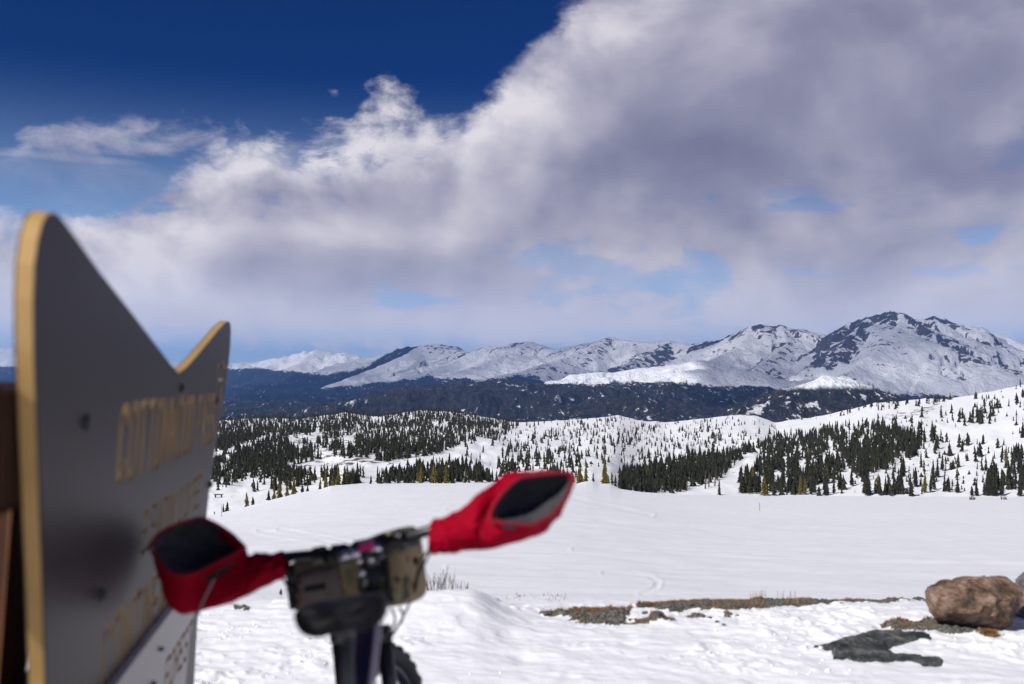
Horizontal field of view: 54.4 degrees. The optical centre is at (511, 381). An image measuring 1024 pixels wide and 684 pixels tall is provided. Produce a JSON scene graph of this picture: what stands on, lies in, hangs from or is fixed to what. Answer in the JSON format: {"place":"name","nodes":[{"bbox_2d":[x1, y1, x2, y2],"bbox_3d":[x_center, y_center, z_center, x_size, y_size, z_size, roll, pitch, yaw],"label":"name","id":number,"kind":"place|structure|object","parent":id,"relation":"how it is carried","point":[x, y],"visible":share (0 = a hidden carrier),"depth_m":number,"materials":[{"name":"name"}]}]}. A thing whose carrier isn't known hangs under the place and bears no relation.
{"place":"outdoors","nodes":[
{"label":"outdoors","id":0,"kind":"place"},
{"bbox_2d":[0,311,1023,421],"bbox_3d":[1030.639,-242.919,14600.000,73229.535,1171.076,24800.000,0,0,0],"label":"mountain range","id":1,"kind":"structure","parent":0,"point":[902,355],"depth_m":8872.26,"materials":[{"name":"white snow"}]},
{"bbox_2d":[222,380,905,420],"bbox_3d":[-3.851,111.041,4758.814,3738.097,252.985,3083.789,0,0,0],"label":"forest","id":2,"kind":"object","parent":1,"relation":"on","point":[473,383],"visible":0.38,"depth_m":4977.61,"materials":[{"name":"green plant"}]},
{"bbox_2d":[0,0,1023,362],"label":"sky","id":3,"kind":"structure","parent":0,"point":[362,178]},
{"bbox_2d":[26,481,1023,683],"bbox_3d":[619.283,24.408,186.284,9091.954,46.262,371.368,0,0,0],"label":"snowfield","id":4,"kind":"structure","parent":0,"point":[598,544],"depth_m":9.22,"materials":[{"name":"white snow"}]},
{"bbox_2d":[0,211,230,683],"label":"pass sign","id":5,"kind":"object","parent":4,"relation":"on","point":[110,416],"visible":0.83,"depth_m":1.66,"materials":[{"name":"black"}]},
{"bbox_2d":[244,493,249,506],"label":"spruce tree","id":6,"kind":"object","parent":4,"relation":"on","point":[246,502],"visible":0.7,"depth_m":117.73,"materials":[{"name":"green plant"}]},
{"bbox_2d":[271,486,275,499],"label":"spruce tree","id":7,"kind":"object","parent":4,"relation":"on","point":[273,496],"visible":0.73,"depth_m":126.93,"materials":[{"name":"green plant"}]},
{"bbox_2d":[275,482,282,497],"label":"spruce tree","id":8,"kind":"object","parent":4,"relation":"on","point":[279,493],"visible":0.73,"depth_m":128.77,"materials":[{"name":"green plant"}]},
{"bbox_2d":[284,484,289,495],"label":"spruce tree","id":9,"kind":"object","parent":4,"relation":"on","point":[286,493],"visible":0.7,"depth_m":131.26,"materials":[{"name":"green plant"}]},
{"bbox_2d":[290,478,297,494],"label":"spruce tree","id":10,"kind":"object","parent":4,"relation":"on","point":[294,490],"visible":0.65,"depth_m":133.09,"materials":[{"name":"green plant"}]},
{"bbox_2d":[323,468,327,487],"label":"spruce tree","id":11,"kind":"object","parent":4,"relation":"on","point":[325,482],"visible":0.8,"depth_m":141.09,"materials":[{"name":"green plant"}]},
{"bbox_2d":[335,463,341,484],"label":"spruce tree","id":12,"kind":"object","parent":4,"relation":"on","point":[337,479],"visible":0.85,"depth_m":143.17,"materials":[{"name":"green plant"}]},
{"bbox_2d":[341,466,348,484],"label":"spruce tree","id":13,"kind":"object","parent":4,"relation":"on","point":[344,480],"visible":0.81,"depth_m":143.94,"materials":[{"name":"green plant"}]},
{"bbox_2d":[273,525,430,683],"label":"bicycle","id":14,"kind":"object","parent":4,"relation":"on","point":[366,649],"visible":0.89,"depth_m":1.97,"materials":[{"name":"black metal"}]},
{"bbox_2d":[148,516,289,616],"bbox_3d":[-0.621,0.387,2.104,0.294,0.204,0.174,0,0,0],"label":"handlebar mitt","id":15,"kind":"object","parent":14,"relation":"attached to","point":[202,563],"visible":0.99,"depth_m":2.08,"materials":[{"name":"red fabric"}]},
{"bbox_2d":[286,526,426,609],"bbox_3d":[-0.353,0.407,2.148,0.298,0.191,0.208,0,0,18],"label":"handlebar bag","id":16,"kind":"object","parent":14,"relation":"attached to","point":[334,577],"visible":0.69,"depth_m":2.12,"materials":[{"name":"fabric"}]},
{"bbox_2d":[428,470,576,554],"bbox_3d":[-0.021,0.263,1.977,0.294,0.174,0.154,0,0,0],"label":"handlebar mitt","id":17,"kind":"object","parent":14,"relation":"attached to","point":[510,508],"visible":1,"depth_m":1.96,"materials":[{"name":"red fabric"}]},
{"bbox_2d":[418,464,423,482],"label":"spruce tree","id":18,"kind":"object","parent":4,"relation":"on","point":[421,477],"visible":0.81,"depth_m":148.54,"materials":[{"name":"green plant"}]},
{"bbox_2d":[430,462,437,482],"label":"spruce tree","id":19,"kind":"object","parent":4,"relation":"on","point":[434,475],"visible":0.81,"depth_m":148.71,"materials":[{"name":"green plant"}]},
{"bbox_2d":[438,466,442,482],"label":"spruce tree","id":20,"kind":"object","parent":4,"relation":"on","point":[440,478],"visible":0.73,"depth_m":148.85,"materials":[{"name":"green plant"}]},
{"bbox_2d":[442,465,450,482],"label":"spruce tree","id":21,"kind":"object","parent":4,"relation":"on","point":[446,479],"visible":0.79,"depth_m":148.99,"materials":[{"name":"green plant"}]},
{"bbox_2d":[427,569,468,590],"bbox_3d":[-0.427,1.271,6.279,0.320,0.254,0.361,0,0,0],"label":"bare shrub","id":22,"kind":"object","parent":4,"relation":"on","point":[444,582],"visible":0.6,"depth_m":6.19,"materials":[{"name":"grey plant"}]},
{"bbox_2d":[450,472,454,482],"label":"spruce tree","id":23,"kind":"object","parent":4,"relation":"on","point":[452,480],"visible":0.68,"depth_m":149.17,"materials":[{"name":"green plant"}]},
{"bbox_2d":[577,462,583,482],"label":"spruce tree","id":24,"kind":"object","parent":4,"relation":"on","point":[580,479],"visible":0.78,"depth_m":158.87,"materials":[{"name":"green plant"}]},
{"bbox_2d":[584,461,588,481],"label":"spruce tree","id":25,"kind":"object","parent":4,"relation":"on","point":[585,476],"visible":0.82,"depth_m":160.43,"materials":[{"name":"green plant"}]},
{"bbox_2d":[600,456,609,483],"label":"spruce tree","id":26,"kind":"object","parent":4,"relation":"on","point":[605,480],"visible":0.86,"depth_m":165.77,"materials":[{"name":"green plant"}]},
{"bbox_2d":[198,594,1012,683],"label":"snow clods","id":27,"kind":"object","parent":4,"relation":"on","point":[709,652],"visible":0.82,"depth_m":5.29,"materials":[{"name":"white snow"}]},
{"bbox_2d":[814,629,942,666],"bbox_3d":[1.956,1.430,5.367,0.642,0.095,0.837,0,0,16],"label":"flat rock","id":28,"kind":"object","parent":4,"relation":"on","point":[872,645],"visible":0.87,"depth_m":5.25,"materials":[{"name":"grey stone"}]},
{"bbox_2d":[975,628,1004,636],"bbox_3d":[2.671,1.400,5.567,0.180,0.040,0.111,0,0,0],"label":"grass tuft","id":29,"kind":"object","parent":4,"relation":"on","point":[988,632],"visible":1,"depth_m":5.55,"materials":[{"name":"brown plant"}]},
{"bbox_2d":[1015,572,1023,618],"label":"boulder","id":30,"kind":"object","parent":4,"relation":"on","point":[1019,580],"visible":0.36,"depth_m":6.05,"materials":[{"name":"grey stone"}]},
{"bbox_2d":[233,595,982,633],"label":"bare ground","id":31,"kind":"structure","parent":0,"point":[619,617],"depth_m":6.05,"materials":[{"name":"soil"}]},
{"bbox_2d":[649,610,663,617],"bbox_3d":[0.858,1.395,5.935,0.080,0.056,0.072,0,0,38],"label":"stone","id":32,"kind":"object","parent":31,"relation":"on","point":[657,613],"visible":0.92,"depth_m":5.92,"materials":[{"name":"grey stone"}]},
{"bbox_2d":[925,575,1023,628],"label":"boulder","id":33,"kind":"object","parent":31,"relation":"on","point":[990,602],"visible":0.98,"depth_m":5.67,"materials":[{"name":"stone"}]},
{"bbox_2d":[207,385,1023,514],"bbox_3d":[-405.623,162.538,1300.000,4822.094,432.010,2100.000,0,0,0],"label":"hills","id":34,"kind":"structure","parent":0,"point":[1002,428],"depth_m":570.62,"materials":[{"name":"white snow"}]},
{"bbox_2d":[277,471,282,483],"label":"spruce tree","id":35,"kind":"object","parent":34,"relation":"on","point":[280,478],"visible":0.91,"depth_m":348.44,"materials":[{"name":"green plant"}]},
{"bbox_2d":[288,476,291,489],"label":"spruce tree","id":36,"kind":"object","parent":34,"relation":"on","point":[290,486],"visible":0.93,"depth_m":323.95,"materials":[{"name":"green plant"}]},
{"bbox_2d":[328,470,331,485],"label":"spruce tree","id":37,"kind":"object","parent":34,"relation":"on","point":[329,481],"visible":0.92,"depth_m":316.07,"materials":[{"name":"green plant"}]},
{"bbox_2d":[416,467,419,480],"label":"spruce tree","id":38,"kind":"object","parent":34,"relation":"on","point":[417,475],"visible":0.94,"depth_m":334.78,"materials":[{"name":"green plant"}]},
{"bbox_2d":[470,466,475,480],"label":"spruce tree","id":39,"kind":"object","parent":34,"relation":"on","point":[473,478],"visible":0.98,"depth_m":345.48,"materials":[{"name":"green plant"}]},
{"bbox_2d":[211,380,1023,495],"bbox_3d":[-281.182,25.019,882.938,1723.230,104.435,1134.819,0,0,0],"label":"hillside forest","id":40,"kind":"object","parent":34,"relation":"on","point":[248,458],"visible":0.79,"depth_m":524.58,"materials":[{"name":"green plant"}]},
{"bbox_2d":[618,475,623,488],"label":"spruce tree","id":41,"kind":"object","parent":34,"relation":"on","point":[620,486],"visible":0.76,"depth_m":345.12,"materials":[{"name":"green plant"}]},
{"bbox_2d":[631,471,635,486],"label":"spruce tree","id":42,"kind":"object","parent":34,"relation":"on","point":[633,481],"visible":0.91,"depth_m":389.50,"materials":[{"name":"green plant"}]},
{"bbox_2d":[648,476,652,492],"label":"spruce tree","id":43,"kind":"object","parent":34,"relation":"on","point":[649,487],"visible":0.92,"depth_m":391.94,"materials":[{"name":"green plant"}]},
{"bbox_2d":[671,476,674,489],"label":"spruce tree","id":44,"kind":"object","parent":34,"relation":"on","point":[673,482],"visible":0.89,"depth_m":409.52,"materials":[{"name":"green plant"}]},
{"bbox_2d":[675,477,677,491],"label":"spruce tree","id":45,"kind":"object","parent":34,"relation":"on","point":[676,487],"visible":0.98,"depth_m":400.93,"materials":[{"name":"green plant"}]},
{"bbox_2d":[717,478,720,494],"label":"spruce tree","id":46,"kind":"object","parent":34,"relation":"on","point":[719,490],"visible":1,"depth_m":384.39,"materials":[{"name":"green plant"}]},
{"bbox_2d":[736,466,740,482],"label":"spruce tree","id":47,"kind":"object","parent":34,"relation":"on","point":[739,479],"visible":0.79,"depth_m":430.61,"materials":[{"name":"green plant"}]},
{"bbox_2d":[738,475,746,492],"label":"spruce tree","id":48,"kind":"object","parent":34,"relation":"on","point":[742,488],"visible":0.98,"depth_m":390.13,"materials":[{"name":"green plant"}]},
{"bbox_2d":[745,477,748,491],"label":"spruce tree","id":49,"kind":"object","parent":34,"relation":"on","point":[746,487],"visible":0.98,"depth_m":390.80,"materials":[{"name":"green plant"}]},
{"bbox_2d":[747,478,751,493],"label":"spruce tree","id":50,"kind":"object","parent":34,"relation":"on","point":[749,489],"visible":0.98,"depth_m":387.48,"materials":[{"name":"green plant"}]},
{"bbox_2d":[753,473,758,492],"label":"spruce tree","id":51,"kind":"object","parent":34,"relation":"on","point":[756,489],"visible":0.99,"depth_m":387.20,"materials":[{"name":"green plant"}]},
{"bbox_2d":[758,474,761,493],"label":"spruce tree","id":52,"kind":"object","parent":34,"relation":"on","point":[760,487],"visible":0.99,"depth_m":387.64,"materials":[{"name":"green plant"}]},
{"bbox_2d":[759,474,769,495],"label":"spruce tree","id":53,"kind":"object","parent":34,"relation":"on","point":[764,485],"visible":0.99,"depth_m":379.90,"materials":[{"name":"green plant"}]},
{"bbox_2d":[771,481,776,495],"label":"spruce tree","id":54,"kind":"object","parent":34,"relation":"on","point":[774,490],"visible":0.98,"depth_m":379.82,"materials":[{"name":"green plant"}]},
{"bbox_2d":[787,473,791,490],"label":"spruce tree","id":55,"kind":"object","parent":34,"relation":"on","point":[789,486],"visible":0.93,"depth_m":396.41,"materials":[{"name":"green plant"}]},
{"bbox_2d":[795,477,797,494],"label":"spruce tree","id":56,"kind":"object","parent":34,"relation":"on","point":[796,488],"visible":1,"depth_m":383.84,"materials":[{"name":"green plant"}]},
{"bbox_2d":[798,481,801,494],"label":"spruce tree","id":57,"kind":"object","parent":34,"relation":"on","point":[800,489],"visible":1,"depth_m":382.78,"materials":[{"name":"green plant"}]},
{"bbox_2d":[803,480,807,493],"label":"spruce tree","id":58,"kind":"object","parent":34,"relation":"on","point":[804,488],"visible":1,"depth_m":382.79,"materials":[{"name":"green plant"}]},
{"bbox_2d":[813,476,816,493],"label":"spruce tree","id":59,"kind":"object","parent":34,"relation":"on","point":[814,486],"visible":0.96,"depth_m":385.90,"materials":[{"name":"green plant"}]},
{"bbox_2d":[821,476,826,495],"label":"spruce tree","id":60,"kind":"object","parent":34,"relation":"on","point":[824,488],"visible":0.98,"depth_m":379.62,"materials":[{"name":"green plant"}]},
{"bbox_2d":[824,477,828,495],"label":"spruce tree","id":61,"kind":"object","parent":34,"relation":"on","point":[827,491],"visible":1,"depth_m":379.56,"materials":[{"name":"green plant"}]},
{"bbox_2d":[828,462,830,478],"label":"spruce tree","id":62,"kind":"object","parent":34,"relation":"on","point":[829,469],"visible":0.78,"depth_m":433.16,"materials":[{"name":"green plant"}]},
{"bbox_2d":[832,480,835,492],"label":"spruce tree","id":63,"kind":"object","parent":34,"relation":"on","point":[834,489],"visible":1,"depth_m":382.80,"materials":[{"name":"green plant"}]},
{"bbox_2d":[837,469,842,488],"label":"spruce tree","id":64,"kind":"object","parent":34,"relation":"on","point":[840,479],"visible":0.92,"depth_m":392.26,"materials":[{"name":"green plant"}]},
{"bbox_2d":[849,467,853,484],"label":"spruce tree","id":65,"kind":"object","parent":34,"relation":"on","point":[851,481],"visible":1,"depth_m":399.57,"materials":[{"name":"green plant"}]},
{"bbox_2d":[858,461,861,475],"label":"spruce tree","id":66,"kind":"object","parent":34,"relation":"on","point":[860,469],"visible":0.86,"depth_m":427.96,"materials":[{"name":"green plant"}]},
{"bbox_2d":[861,476,865,493],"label":"spruce tree","id":67,"kind":"object","parent":34,"relation":"on","point":[864,485],"visible":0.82,"depth_m":377.87,"materials":[{"name":"green plant"}]},
{"bbox_2d":[864,478,870,495],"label":"spruce tree","id":68,"kind":"object","parent":34,"relation":"on","point":[867,490],"visible":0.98,"depth_m":372.12,"materials":[{"name":"green plant"}]},
{"bbox_2d":[868,478,872,493],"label":"spruce tree","id":69,"kind":"object","parent":34,"relation":"on","point":[870,488],"visible":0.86,"depth_m":375.23,"materials":[{"name":"green plant"}]},
{"bbox_2d":[874,474,881,491],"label":"spruce tree","id":70,"kind":"object","parent":34,"relation":"on","point":[877,479],"visible":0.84,"depth_m":376.76,"materials":[{"name":"green plant"}]},
{"bbox_2d":[877,480,882,494],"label":"spruce tree","id":71,"kind":"object","parent":34,"relation":"on","point":[880,490],"visible":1,"depth_m":370.96,"materials":[{"name":"green plant"}]},
{"bbox_2d":[884,451,888,468],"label":"spruce tree","id":72,"kind":"object","parent":34,"relation":"on","point":[886,462],"visible":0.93,"depth_m":448.92,"materials":[{"name":"green plant"}]},
{"bbox_2d":[886,475,890,494],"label":"spruce tree","id":73,"kind":"object","parent":34,"relation":"on","point":[888,484],"visible":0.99,"depth_m":372.19,"materials":[{"name":"green plant"}]},
{"bbox_2d":[895,475,900,494],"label":"spruce tree","id":74,"kind":"object","parent":34,"relation":"on","point":[898,490],"visible":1,"depth_m":372.32,"materials":[{"name":"green plant"}]},
{"bbox_2d":[900,475,904,489],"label":"spruce tree","id":75,"kind":"object","parent":34,"relation":"on","point":[902,480],"visible":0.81,"depth_m":377.20,"materials":[{"name":"green plant"}]},
{"bbox_2d":[903,460,905,476],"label":"spruce tree","id":76,"kind":"object","parent":34,"relation":"on","point":[904,470],"visible":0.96,"depth_m":418.13,"materials":[{"name":"green plant"}]},
{"bbox_2d":[906,443,911,457],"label":"spruce tree","id":77,"kind":"object","parent":34,"relation":"on","point":[907,454],"visible":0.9,"depth_m":488.97,"materials":[{"name":"green plant"}]},
{"bbox_2d":[914,467,917,485],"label":"spruce tree","id":78,"kind":"object","parent":34,"relation":"on","point":[915,481],"visible":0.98,"depth_m":390.29,"materials":[{"name":"green plant"}]},
{"bbox_2d":[919,452,922,466],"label":"spruce tree","id":79,"kind":"object","parent":34,"relation":"on","point":[921,461],"visible":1,"depth_m":457.39,"materials":[{"name":"green plant"}]},
{"bbox_2d":[921,474,927,492],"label":"spruce tree","id":80,"kind":"object","parent":34,"relation":"on","point":[924,485],"visible":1,"depth_m":376.98,"materials":[{"name":"green plant"}]},
{"bbox_2d":[922,427,926,442],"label":"spruce tree","id":81,"kind":"object","parent":34,"relation":"on","point":[924,436],"visible":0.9,"depth_m":539.85,"materials":[{"name":"green plant"}]},
{"bbox_2d":[929,474,932,490],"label":"spruce tree","id":82,"kind":"object","parent":34,"relation":"on","point":[930,483],"visible":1,"depth_m":381.19,"materials":[{"name":"green plant"}]},
{"bbox_2d":[932,476,935,488],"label":"spruce tree","id":83,"kind":"object","parent":34,"relation":"on","point":[934,483],"visible":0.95,"depth_m":386.54,"materials":[{"name":"green plant"}]},
{"bbox_2d":[935,461,939,476],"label":"spruce tree","id":84,"kind":"object","parent":34,"relation":"on","point":[937,471],"visible":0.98,"depth_m":423.24,"materials":[{"name":"green plant"}]},
{"bbox_2d":[939,453,944,470],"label":"spruce tree","id":85,"kind":"object","parent":34,"relation":"on","point":[941,465],"visible":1,"depth_m":441.91,"materials":[{"name":"green plant"}]},
{"bbox_2d":[942,473,946,490],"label":"spruce tree","id":86,"kind":"object","parent":34,"relation":"on","point":[944,486],"visible":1,"depth_m":381.31,"materials":[{"name":"green plant"}]},
{"bbox_2d":[946,477,950,491],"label":"spruce tree","id":87,"kind":"object","parent":34,"relation":"on","point":[948,488],"visible":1,"depth_m":379.10,"materials":[{"name":"green plant"}]},
{"bbox_2d":[955,479,960,492],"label":"spruce tree","id":88,"kind":"object","parent":34,"relation":"on","point":[957,489],"visible":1,"depth_m":376.65,"materials":[{"name":"green plant"}]},
{"bbox_2d":[973,480,978,495],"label":"spruce tree","id":89,"kind":"object","parent":34,"relation":"on","point":[976,491],"visible":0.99,"depth_m":367.46,"materials":[{"name":"green plant"}]},
{"bbox_2d":[984,457,987,470],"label":"spruce tree","id":90,"kind":"object","parent":34,"relation":"on","point":[985,467],"visible":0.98,"depth_m":419.91,"materials":[{"name":"green plant"}]},
{"bbox_2d":[985,479,991,495],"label":"spruce tree","id":91,"kind":"object","parent":34,"relation":"on","point":[988,491],"visible":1,"depth_m":366.39,"materials":[{"name":"green plant"}]},
{"bbox_2d":[991,474,998,495],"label":"spruce tree","id":92,"kind":"object","parent":34,"relation":"on","point":[994,490],"visible":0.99,"depth_m":365.31,"materials":[{"name":"green plant"}]},
{"bbox_2d":[997,474,1000,489],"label":"spruce tree","id":93,"kind":"object","parent":34,"relation":"on","point":[998,480],"visible":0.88,"depth_m":377.27,"materials":[{"name":"green plant"}]},
{"bbox_2d":[999,477,1004,495],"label":"spruce tree","id":94,"kind":"object","parent":34,"relation":"on","point":[1001,490],"visible":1,"depth_m":365.49,"materials":[{"name":"green plant"}]},
{"bbox_2d":[1004,447,1008,466],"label":"spruce tree","id":95,"kind":"object","parent":34,"relation":"on","point":[1006,458],"visible":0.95,"depth_m":420.46,"materials":[{"name":"green plant"}]},
{"bbox_2d":[1005,468,1010,485],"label":"spruce tree","id":96,"kind":"object","parent":34,"relation":"on","point":[1007,473],"visible":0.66,"depth_m":381.07,"materials":[{"name":"green plant"}]},
{"bbox_2d":[1011,474,1014,488],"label":"spruce tree","id":97,"kind":"object","parent":34,"relation":"on","point":[1012,484],"visible":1,"depth_m":376.57,"materials":[{"name":"green plant"}]},
{"bbox_2d":[1015,442,1020,460],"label":"spruce tree","id":98,"kind":"object","parent":34,"relation":"on","point":[1016,451],"visible":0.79,"depth_m":439.51,"materials":[{"name":"green plant"}]},
{"bbox_2d":[1016,454,1020,471],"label":"spruce tree","id":99,"kind":"object","parent":34,"relation":"on","point":[1018,463],"visible":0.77,"depth_m":405.06,"materials":[{"name":"green plant"}]},
{"bbox_2d":[1017,477,1022,495],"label":"spruce tree","id":100,"kind":"object","parent":34,"relation":"on","point":[1020,491],"visible":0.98,"depth_m":361.63,"materials":[{"name":"green plant"}]},
{"bbox_2d":[1020,422,1023,437],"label":"spruce tree","id":101,"kind":"object","parent":34,"relation":"on","point":[1022,432],"visible":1,"depth_m":500.48,"materials":[{"name":"green plant"}]},
{"bbox_2d":[750,589,795,597],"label":"tall grass","id":102,"kind":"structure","parent":0,"point":[765,594],"depth_m":7.55,"materials":[{"name":"beige plant"}]}
]}

